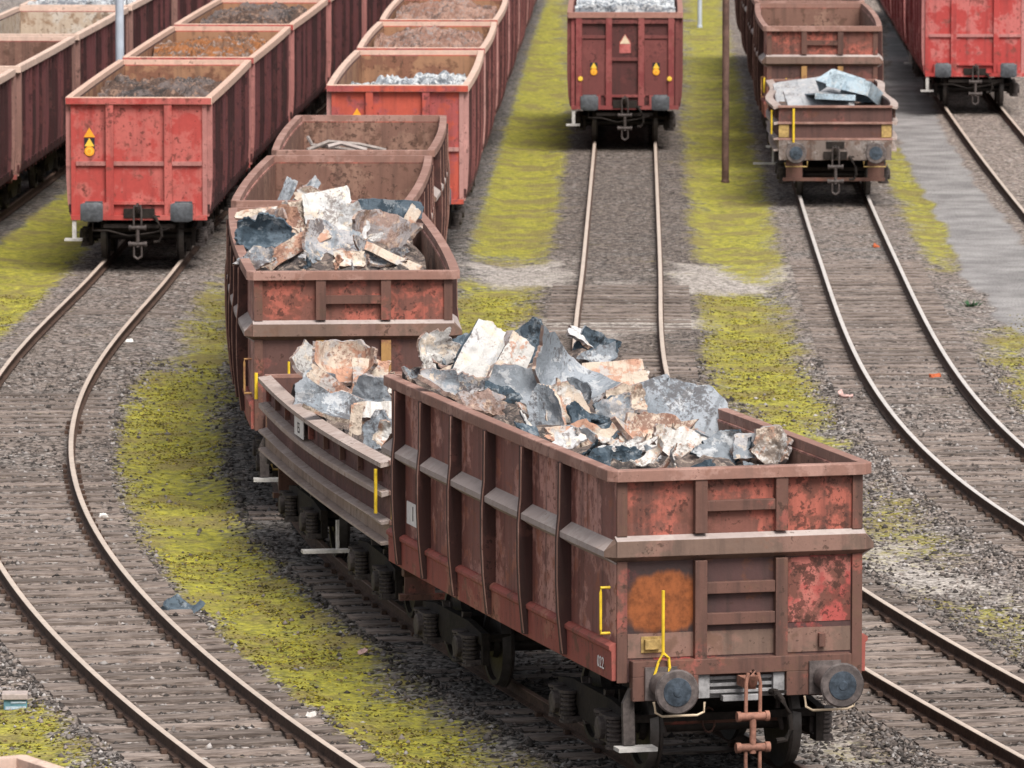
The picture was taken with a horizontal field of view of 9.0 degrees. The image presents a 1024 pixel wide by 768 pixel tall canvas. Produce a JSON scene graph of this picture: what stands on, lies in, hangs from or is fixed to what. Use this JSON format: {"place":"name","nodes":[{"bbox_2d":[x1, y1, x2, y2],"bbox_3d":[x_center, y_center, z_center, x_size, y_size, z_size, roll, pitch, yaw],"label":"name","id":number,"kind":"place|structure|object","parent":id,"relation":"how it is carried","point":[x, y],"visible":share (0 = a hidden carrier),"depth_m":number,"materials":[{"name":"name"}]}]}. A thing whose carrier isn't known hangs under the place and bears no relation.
{"place":"outdoors","nodes":[
{"label":"outdoors","id":0,"kind":"place"},
{"bbox_2d":[0,0,1023,767],"bbox_3d":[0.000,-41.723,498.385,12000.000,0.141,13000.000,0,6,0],"label":"ground","id":1,"kind":"structure","parent":0,"point":[938,198],"depth_m":119.32,"materials":[{"name":"gravel"}]},
{"bbox_2d":[2,690,27,709],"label":"marker box","id":2,"kind":"object","parent":1,"relation":"on","point":[13,700],"visible":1,"depth_m":72.67,"materials":[{"name":"concrete"}]},
{"bbox_2d":[0,755,64,767],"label":"red wagon","id":3,"kind":"object","parent":1,"relation":"on","point":[19,761],"visible":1,"depth_m":47.94,"materials":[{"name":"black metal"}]},
{"bbox_2d":[0,165,65,221],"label":"railway track","id":4,"kind":"structure","parent":1,"relation":"on","point":[24,198],"depth_m":145.61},
{"bbox_2d":[0,69,15,188],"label":"red wagon","id":5,"kind":"object","parent":4,"relation":"on","point":[7,125],"visible":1,"depth_m":134.56,"materials":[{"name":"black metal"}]},
{"bbox_2d":[0,36,74,209],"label":"red wagon","id":6,"kind":"object","parent":4,"relation":"on","point":[44,66],"visible":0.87,"depth_m":143.28,"materials":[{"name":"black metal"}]},
{"bbox_2d":[0,7,128,171],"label":"red wagon","id":7,"kind":"object","parent":4,"relation":"on","point":[92,30],"visible":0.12,"depth_m":159.72,"materials":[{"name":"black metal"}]},
{"bbox_2d":[19,0,173,51],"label":"red wagon","id":8,"kind":"object","parent":4,"relation":"on","point":[148,19],"visible":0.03,"depth_m":167.59,"materials":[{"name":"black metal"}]},
{"bbox_2d":[28,0,135,4],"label":"scrap heap","id":9,"kind":"object","parent":8,"relation":"on","point":[76,2],"visible":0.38,"depth_m":164.00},
{"bbox_2d":[174,0,211,23],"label":"red wagon","id":10,"kind":"object","parent":4,"relation":"on","point":[183,9],"depth_m":180.81,"materials":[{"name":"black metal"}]},
{"bbox_2d":[115,0,123,60],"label":"light pole","id":11,"kind":"object","parent":1,"relation":"on","point":[119,16],"depth_m":145.91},
{"bbox_2d":[161,594,205,612],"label":"dark cover","id":12,"kind":"object","parent":1,"relation":"on","point":[176,601],"visible":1,"depth_m":80.26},
{"bbox_2d":[0,102,389,767],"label":"railway track","id":13,"kind":"structure","parent":1,"relation":"on","point":[210,672],"depth_m":77.89,"materials":[{"name":"gravel"}]},
{"bbox_2d":[64,60,250,259],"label":"red wagon","id":14,"kind":"object","parent":13,"relation":"on","point":[139,168],"visible":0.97,"depth_m":126.68,"materials":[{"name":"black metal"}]},
{"bbox_2d":[97,73,221,96],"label":"scrap heap","id":15,"kind":"object","parent":14,"relation":"on","point":[120,85],"visible":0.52,"depth_m":132.20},
{"bbox_2d":[122,26,290,185],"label":"red wagon","id":16,"kind":"object","parent":13,"relation":"on","point":[270,59],"visible":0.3,"depth_m":147.36,"materials":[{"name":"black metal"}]},
{"bbox_2d":[153,34,266,56],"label":"scrap heap","id":17,"kind":"object","parent":16,"relation":"on","point":[233,46],"visible":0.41,"depth_m":145.84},
{"bbox_2d":[174,0,327,154],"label":"red wagon","id":18,"kind":"object","parent":13,"relation":"on","point":[309,48],"visible":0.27,"depth_m":160.60,"materials":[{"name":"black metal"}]},
{"bbox_2d":[200,1,306,23],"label":"scrap heap","id":19,"kind":"object","parent":18,"relation":"on","point":[247,12],"visible":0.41,"depth_m":159.93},
{"bbox_2d":[312,0,363,114],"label":"red wagon","id":20,"kind":"object","parent":13,"relation":"on","point":[345,26],"visible":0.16,"depth_m":172.27,"materials":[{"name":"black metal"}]},
{"bbox_2d":[363,0,393,36],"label":"red wagon","id":21,"kind":"object","parent":13,"relation":"on","point":[373,11],"visible":0.02,"depth_m":184.79,"materials":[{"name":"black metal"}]},
{"bbox_2d":[0,356,1023,767],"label":"ballast stones","id":22,"kind":"object","parent":1,"relation":"on","point":[884,732],"visible":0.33,"depth_m":82.67,"materials":[{"name":"gravel"}]},
{"bbox_2d":[0,293,1023,767],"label":"moss cover","id":23,"kind":"object","parent":1,"relation":"on","point":[282,649],"visible":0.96,"depth_m":85.91,"materials":[{"name":"green plant"}]},
{"bbox_2d":[246,482,824,767],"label":"railway track","id":24,"kind":"structure","parent":1,"relation":"on","point":[395,612],"depth_m":74.89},
{"bbox_2d":[231,155,434,224],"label":"open wagon","id":25,"kind":"object","parent":24,"relation":"on","point":[399,177],"visible":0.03,"depth_m":110.57,"materials":[{"name":"metal"}]},
{"bbox_2d":[278,176,297,199],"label":"scrap plate","id":26,"kind":"object","parent":25,"relation":"in","point":[288,188],"visible":0.83,"depth_m":103.77,"materials":[{"name":"metal"}]},
{"bbox_2d":[225,207,461,481],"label":"open wagon","id":27,"kind":"object","parent":24,"relation":"on","point":[274,319],"visible":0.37,"depth_m":88.70,"materials":[{"name":"metal"}]},
{"bbox_2d":[246,240,425,270],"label":"scrap heap","id":28,"kind":"object","parent":27,"relation":"in","point":[414,254],"visible":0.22,"depth_m":91.58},
{"bbox_2d":[232,246,276,270],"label":"scrap plate","id":29,"kind":"object","parent":28,"relation":"on","point":[259,257],"visible":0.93,"depth_m":90.52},
{"bbox_2d":[234,212,295,250],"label":"scrap plate","id":30,"kind":"object","parent":28,"relation":"on","point":[266,229],"visible":0.91,"depth_m":92.79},
{"bbox_2d":[274,200,305,233],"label":"scrap plate","id":31,"kind":"object","parent":28,"relation":"on","point":[295,219],"visible":0.34,"depth_m":94.72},
{"bbox_2d":[265,226,331,269],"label":"scrap plate","id":32,"kind":"object","parent":28,"relation":"on","point":[289,249],"visible":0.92,"depth_m":91.94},
{"bbox_2d":[302,185,351,224],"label":"scrap plate","id":33,"kind":"object","parent":28,"relation":"on","point":[328,204],"visible":0.77,"depth_m":94.79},
{"bbox_2d":[301,218,364,261],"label":"scrap plate","id":34,"kind":"object","parent":28,"relation":"on","point":[314,229],"visible":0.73,"depth_m":91.92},
{"bbox_2d":[333,248,365,268],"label":"scrap plate","id":35,"kind":"object","parent":28,"relation":"on","point":[357,258],"visible":0.89,"depth_m":90.36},
{"bbox_2d":[334,200,369,238],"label":"scrap plate","id":36,"kind":"object","parent":28,"relation":"on","point":[344,221],"visible":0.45,"depth_m":93.34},
{"bbox_2d":[353,235,409,266],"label":"scrap plate","id":37,"kind":"object","parent":28,"relation":"on","point":[360,243],"visible":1,"depth_m":90.68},
{"bbox_2d":[352,209,422,248],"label":"scrap plate","id":38,"kind":"object","parent":28,"relation":"on","point":[400,231],"visible":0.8,"depth_m":93.39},
{"bbox_2d":[358,198,423,218],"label":"scrap plate","id":39,"kind":"object","parent":28,"relation":"on","point":[399,207],"visible":0.73,"depth_m":96.69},
{"bbox_2d":[364,241,421,269],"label":"scrap plate","id":40,"kind":"object","parent":28,"relation":"on","point":[383,254],"visible":0.98,"depth_m":90.64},
{"bbox_2d":[254,372,445,617],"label":"wagon","id":41,"kind":"object","parent":24,"relation":"on","point":[336,481],"visible":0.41,"depth_m":80.41,"materials":[{"name":"paint"}]},
{"bbox_2d":[291,384,391,457],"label":"scrap heap","id":42,"kind":"object","parent":41,"relation":"in","point":[343,427],"visible":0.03,"depth_m":81.96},
{"bbox_2d":[289,339,312,376],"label":"scrap plate","id":43,"kind":"object","parent":42,"relation":"on","point":[300,358],"visible":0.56,"depth_m":84.58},
{"bbox_2d":[293,368,336,404],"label":"scrap plate","id":44,"kind":"object","parent":42,"relation":"on","point":[306,388],"visible":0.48,"depth_m":83.00,"materials":[{"name":"metal"}]},
{"bbox_2d":[306,363,351,392],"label":"scrap plate","id":45,"kind":"object","parent":42,"relation":"on","point":[317,375],"visible":0.58,"depth_m":82.47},
{"bbox_2d":[302,390,365,423],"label":"scrap plate","id":46,"kind":"object","parent":42,"relation":"on","point":[334,406],"visible":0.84,"depth_m":81.33,"materials":[{"name":"metal"}]},
{"bbox_2d":[312,339,377,385],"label":"scrap plate","id":47,"kind":"object","parent":42,"relation":"on","point":[334,356],"visible":0.9,"depth_m":84.41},
{"bbox_2d":[347,404,364,436],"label":"scrap plate","id":48,"kind":"object","parent":42,"relation":"on","point":[355,420],"visible":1,"depth_m":80.12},
{"bbox_2d":[350,358,390,389],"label":"scrap plate","id":49,"kind":"object","parent":42,"relation":"on","point":[360,366],"visible":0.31,"depth_m":84.12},
{"bbox_2d":[351,373,391,401],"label":"scrap plate","id":50,"kind":"object","parent":42,"relation":"on","point":[368,387],"visible":0.59,"depth_m":82.08,"materials":[{"name":"metal"}]},
{"bbox_2d":[353,401,391,421],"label":"scrap plate","id":51,"kind":"object","parent":42,"relation":"on","point":[371,407],"visible":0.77,"depth_m":80.32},
{"bbox_2d":[362,409,391,448],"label":"scrap plate","id":52,"kind":"object","parent":42,"relation":"on","point":[370,428],"visible":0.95,"depth_m":79.54,"materials":[{"name":"metal"}]},
{"bbox_2d":[372,419,391,445],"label":"scrap plate","id":53,"kind":"object","parent":42,"relation":"on","point":[382,434],"visible":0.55,"depth_m":79.12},
{"bbox_2d":[272,115,449,240],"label":"open wagon","id":54,"kind":"object","parent":24,"relation":"on","point":[410,134],"visible":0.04,"depth_m":121.11,"materials":[{"name":"metal"}]},
{"bbox_2d":[381,374,873,767],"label":"open wagon","id":55,"kind":"object","parent":24,"relation":"on","point":[726,601],"visible":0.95,"depth_m":66.64,"materials":[{"name":"metal"}]},
{"bbox_2d":[402,348,773,468],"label":"scrap heap","id":56,"kind":"object","parent":55,"relation":"in","point":[511,415],"visible":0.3,"depth_m":70.18,"materials":[{"name":"metal"}]},
{"bbox_2d":[416,327,460,368],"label":"scrap plate","id":57,"kind":"object","parent":56,"relation":"on","point":[437,344],"visible":0.91,"depth_m":74.67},
{"bbox_2d":[417,367,489,400],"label":"scrap plate","id":58,"kind":"object","parent":56,"relation":"on","point":[450,383],"visible":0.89,"depth_m":73.42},
{"bbox_2d":[451,319,505,376],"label":"scrap plate","id":59,"kind":"object","parent":56,"relation":"on","point":[481,348],"visible":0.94,"depth_m":74.05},
{"bbox_2d":[455,388,506,416],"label":"scrap plate","id":60,"kind":"object","parent":56,"relation":"on","point":[488,402],"visible":0.98,"depth_m":72.64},
{"bbox_2d":[484,380,523,403],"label":"scrap shard","id":61,"kind":"object","parent":56,"relation":"on","point":[511,394],"visible":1,"depth_m":73.01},
{"bbox_2d":[483,330,534,390],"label":"scrap plate","id":62,"kind":"object","parent":56,"relation":"on","point":[518,350],"visible":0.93,"depth_m":73.65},
{"bbox_2d":[484,363,557,404],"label":"scrap plate","id":63,"kind":"object","parent":56,"relation":"on","point":[521,380],"visible":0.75,"depth_m":73.19,"materials":[{"name":"metal"}]},
{"bbox_2d":[502,317,542,363],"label":"scrap plate","id":64,"kind":"object","parent":56,"relation":"on","point":[529,330],"visible":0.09,"depth_m":74.85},
{"bbox_2d":[526,383,566,425],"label":"scrap plate","id":65,"kind":"object","parent":56,"relation":"on","point":[543,399],"visible":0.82,"depth_m":71.85,"materials":[{"name":"metal"}]},
{"bbox_2d":[545,378,590,422],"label":"scrap plate","id":66,"kind":"object","parent":56,"relation":"on","point":[567,393],"visible":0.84,"depth_m":72.02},
{"bbox_2d":[552,426,586,448],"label":"scrap shard","id":67,"kind":"object","parent":56,"relation":"on","point":[569,438],"visible":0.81,"depth_m":70.20,"materials":[{"name":"metal"}]},
{"bbox_2d":[532,325,620,402],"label":"scrap plate","id":68,"kind":"object","parent":56,"relation":"on","point":[552,358],"visible":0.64,"depth_m":73.35,"materials":[{"name":"metal"}]},
{"bbox_2d":[567,377,591,403],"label":"scrap shard","id":69,"kind":"object","parent":56,"relation":"on","point":[584,388],"visible":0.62,"depth_m":73.13,"materials":[{"name":"metal"}]},
{"bbox_2d":[543,419,623,448],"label":"scrap plate","id":70,"kind":"object","parent":56,"relation":"on","point":[581,423],"visible":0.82,"depth_m":70.64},
{"bbox_2d":[566,401,611,428],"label":"scrap plate","id":71,"kind":"object","parent":56,"relation":"on","point":[575,410],"visible":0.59,"depth_m":71.82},
{"bbox_2d":[576,341,617,361],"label":"scrap shard","id":72,"kind":"object","parent":56,"relation":"on","point":[603,353],"visible":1,"depth_m":74.67,"materials":[{"name":"metal"}]},
{"bbox_2d":[572,325,621,353],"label":"scrap plate","id":73,"kind":"object","parent":56,"relation":"on","point":[594,338],"visible":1,"depth_m":74.91,"materials":[{"name":"metal"}]},
{"bbox_2d":[588,445,617,465],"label":"scrap shard","id":74,"kind":"object","parent":56,"relation":"on","point":[602,454],"visible":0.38,"depth_m":68.04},
{"bbox_2d":[582,359,643,375],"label":"scrap plate","id":75,"kind":"object","parent":56,"relation":"on","point":[607,368],"visible":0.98,"depth_m":74.33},
{"bbox_2d":[595,392,634,421],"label":"scrap plate","id":76,"kind":"object","parent":56,"relation":"on","point":[619,406],"visible":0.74,"depth_m":72.00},
{"bbox_2d":[604,383,647,412],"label":"scrap plate","id":77,"kind":"object","parent":56,"relation":"on","point":[637,391],"visible":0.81,"depth_m":72.66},
{"bbox_2d":[611,444,641,461],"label":"scrap plate","id":78,"kind":"object","parent":56,"relation":"on","point":[622,453],"visible":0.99,"depth_m":68.49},
{"bbox_2d":[597,436,657,451],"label":"scrap plate","id":79,"kind":"object","parent":56,"relation":"on","point":[636,443],"visible":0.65,"depth_m":68.97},
{"bbox_2d":[607,370,649,385],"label":"scrap plate","id":80,"kind":"object","parent":56,"relation":"on","point":[631,378],"visible":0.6,"depth_m":73.96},
{"bbox_2d":[630,435,663,466],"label":"scrap shard","id":81,"kind":"object","parent":56,"relation":"on","point":[651,456],"visible":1,"depth_m":68.08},
{"bbox_2d":[611,411,698,451],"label":"scrap plate","id":82,"kind":"object","parent":56,"relation":"on","point":[644,422],"visible":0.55,"depth_m":70.02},
{"bbox_2d":[650,423,706,457],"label":"scrap plate","id":83,"kind":"object","parent":56,"relation":"on","point":[686,439],"visible":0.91,"depth_m":69.30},
{"bbox_2d":[644,377,727,436],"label":"scrap plate","id":84,"kind":"object","parent":56,"relation":"on","point":[685,401],"visible":0.74,"depth_m":71.49,"materials":[{"name":"metal"}]},
{"bbox_2d":[689,429,752,464],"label":"scrap plate","id":85,"kind":"object","parent":56,"relation":"on","point":[719,443],"visible":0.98,"depth_m":69.08,"materials":[{"name":"metal"}]},
{"bbox_2d":[729,433,758,463],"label":"scrap plate","id":86,"kind":"object","parent":56,"relation":"on","point":[739,450],"visible":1,"depth_m":68.95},
{"bbox_2d":[749,424,793,463],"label":"scrap plate","id":87,"kind":"object","parent":56,"relation":"on","point":[773,443],"visible":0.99,"depth_m":68.88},
{"bbox_2d":[721,0,729,182],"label":"wooden pole","id":88,"kind":"object","parent":1,"relation":"on","point":[725,91],"visible":1,"depth_m":150.42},
{"bbox_2d":[546,126,1023,767],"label":"railway track","id":89,"kind":"structure","parent":1,"relation":"on","point":[906,704],"depth_m":76.09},
{"bbox_2d":[566,0,682,141],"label":"maroon wagon","id":90,"kind":"object","parent":89,"relation":"on","point":[624,69],"visible":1,"depth_m":160.22,"materials":[{"name":"red metal"}]},
{"bbox_2d":[575,0,674,11],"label":"scrap heap","id":91,"kind":"object","parent":90,"relation":"on","point":[625,6],"visible":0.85,"depth_m":160.27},
{"bbox_2d":[782,181,1023,561],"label":"railway track","id":92,"kind":"structure","parent":1,"relation":"on","point":[1004,436],"depth_m":108.71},
{"bbox_2d":[740,0,746,53],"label":"open wagon","id":93,"kind":"object","parent":92,"relation":"on","point":[743,6],"visible":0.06,"depth_m":180.41,"materials":[{"name":"metal"}]},
{"bbox_2d":[746,0,864,79],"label":"open wagon","id":94,"kind":"object","parent":92,"relation":"on","point":[749,19],"visible":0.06,"depth_m":168.25,"materials":[{"name":"metal"}]},
{"bbox_2d":[752,3,882,147],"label":"open wagon","id":95,"kind":"object","parent":92,"relation":"on","point":[800,40],"visible":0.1,"depth_m":153.77,"materials":[{"name":"metal"}]},
{"bbox_2d":[753,78,897,195],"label":"wagon","id":96,"kind":"object","parent":92,"relation":"on","point":[835,144],"visible":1,"depth_m":142.90,"materials":[{"name":"paint"}]},
{"bbox_2d":[779,101,880,104],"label":"scrap heap","id":97,"kind":"object","parent":96,"relation":"in","point":[855,103],"visible":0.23,"depth_m":146.84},
{"bbox_2d":[773,76,840,102],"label":"scrap plate","id":98,"kind":"object","parent":97,"relation":"on","point":[808,84],"visible":0.39,"depth_m":148.47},
{"bbox_2d":[783,90,853,104],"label":"scrap plate","id":99,"kind":"object","parent":97,"relation":"on","point":[795,97],"visible":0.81,"depth_m":145.75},
{"bbox_2d":[815,69,867,100],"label":"folded sheet","id":100,"kind":"object","parent":97,"relation":"on","point":[821,81],"visible":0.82,"depth_m":147.41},
{"bbox_2d":[826,72,882,104],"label":"folded sheet","id":101,"kind":"object","parent":97,"relation":"on","point":[874,93],"visible":0.89,"depth_m":145.65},
{"bbox_2d":[877,0,1023,220],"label":"railway track","id":102,"kind":"structure","parent":1,"relation":"on","point":[1017,207],"depth_m":164.27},
{"bbox_2d":[891,0,913,59],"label":"red wagon","id":103,"kind":"object","parent":102,"relation":"on","point":[898,12],"visible":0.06,"depth_m":191.85,"materials":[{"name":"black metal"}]},
{"bbox_2d":[904,0,1023,106],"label":"red wagon","id":104,"kind":"object","parent":102,"relation":"on","point":[974,47],"visible":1,"depth_m":174.00,"materials":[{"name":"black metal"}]},
{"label":"railway track","id":105,"kind":"object","parent":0,"visible":0},
{"bbox_2d":[327,50,483,229],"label":"red wagon","id":106,"kind":"object","parent":105,"relation":"on","point":[461,107],"visible":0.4,"depth_m":130.70,"materials":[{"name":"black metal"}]},
{"bbox_2d":[350,70,465,84],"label":"scrap heap","id":107,"kind":"object","parent":106,"relation":"on","point":[444,77],"visible":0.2,"depth_m":136.41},
{"bbox_2d":[357,21,496,151],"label":"red wagon","id":108,"kind":"object","parent":105,"relation":"on","point":[488,31],"visible":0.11,"depth_m":150.08,"materials":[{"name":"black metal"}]},
{"bbox_2d":[374,24,483,46],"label":"scrap heap","id":109,"kind":"object","parent":108,"relation":"on","point":[426,36],"visible":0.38,"depth_m":148.97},
{"bbox_2d":[380,0,508,114],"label":"red wagon","id":110,"kind":"object","parent":105,"relation":"on","point":[501,18],"visible":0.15,"depth_m":160.72,"materials":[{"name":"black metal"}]},
{"bbox_2d":[395,0,497,18],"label":"scrap heap","id":111,"kind":"object","parent":110,"relation":"on","point":[453,9],"visible":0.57,"depth_m":161.62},
{"bbox_2d":[507,0,518,80],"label":"red wagon","id":112,"kind":"object","parent":105,"relation":"on","point":[513,23],"visible":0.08,"depth_m":173.81,"materials":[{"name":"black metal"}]},
{"bbox_2d":[517,0,527,51],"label":"red wagon","id":113,"kind":"object","parent":105,"relation":"on","point":[523,4],"visible":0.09,"depth_m":186.91,"materials":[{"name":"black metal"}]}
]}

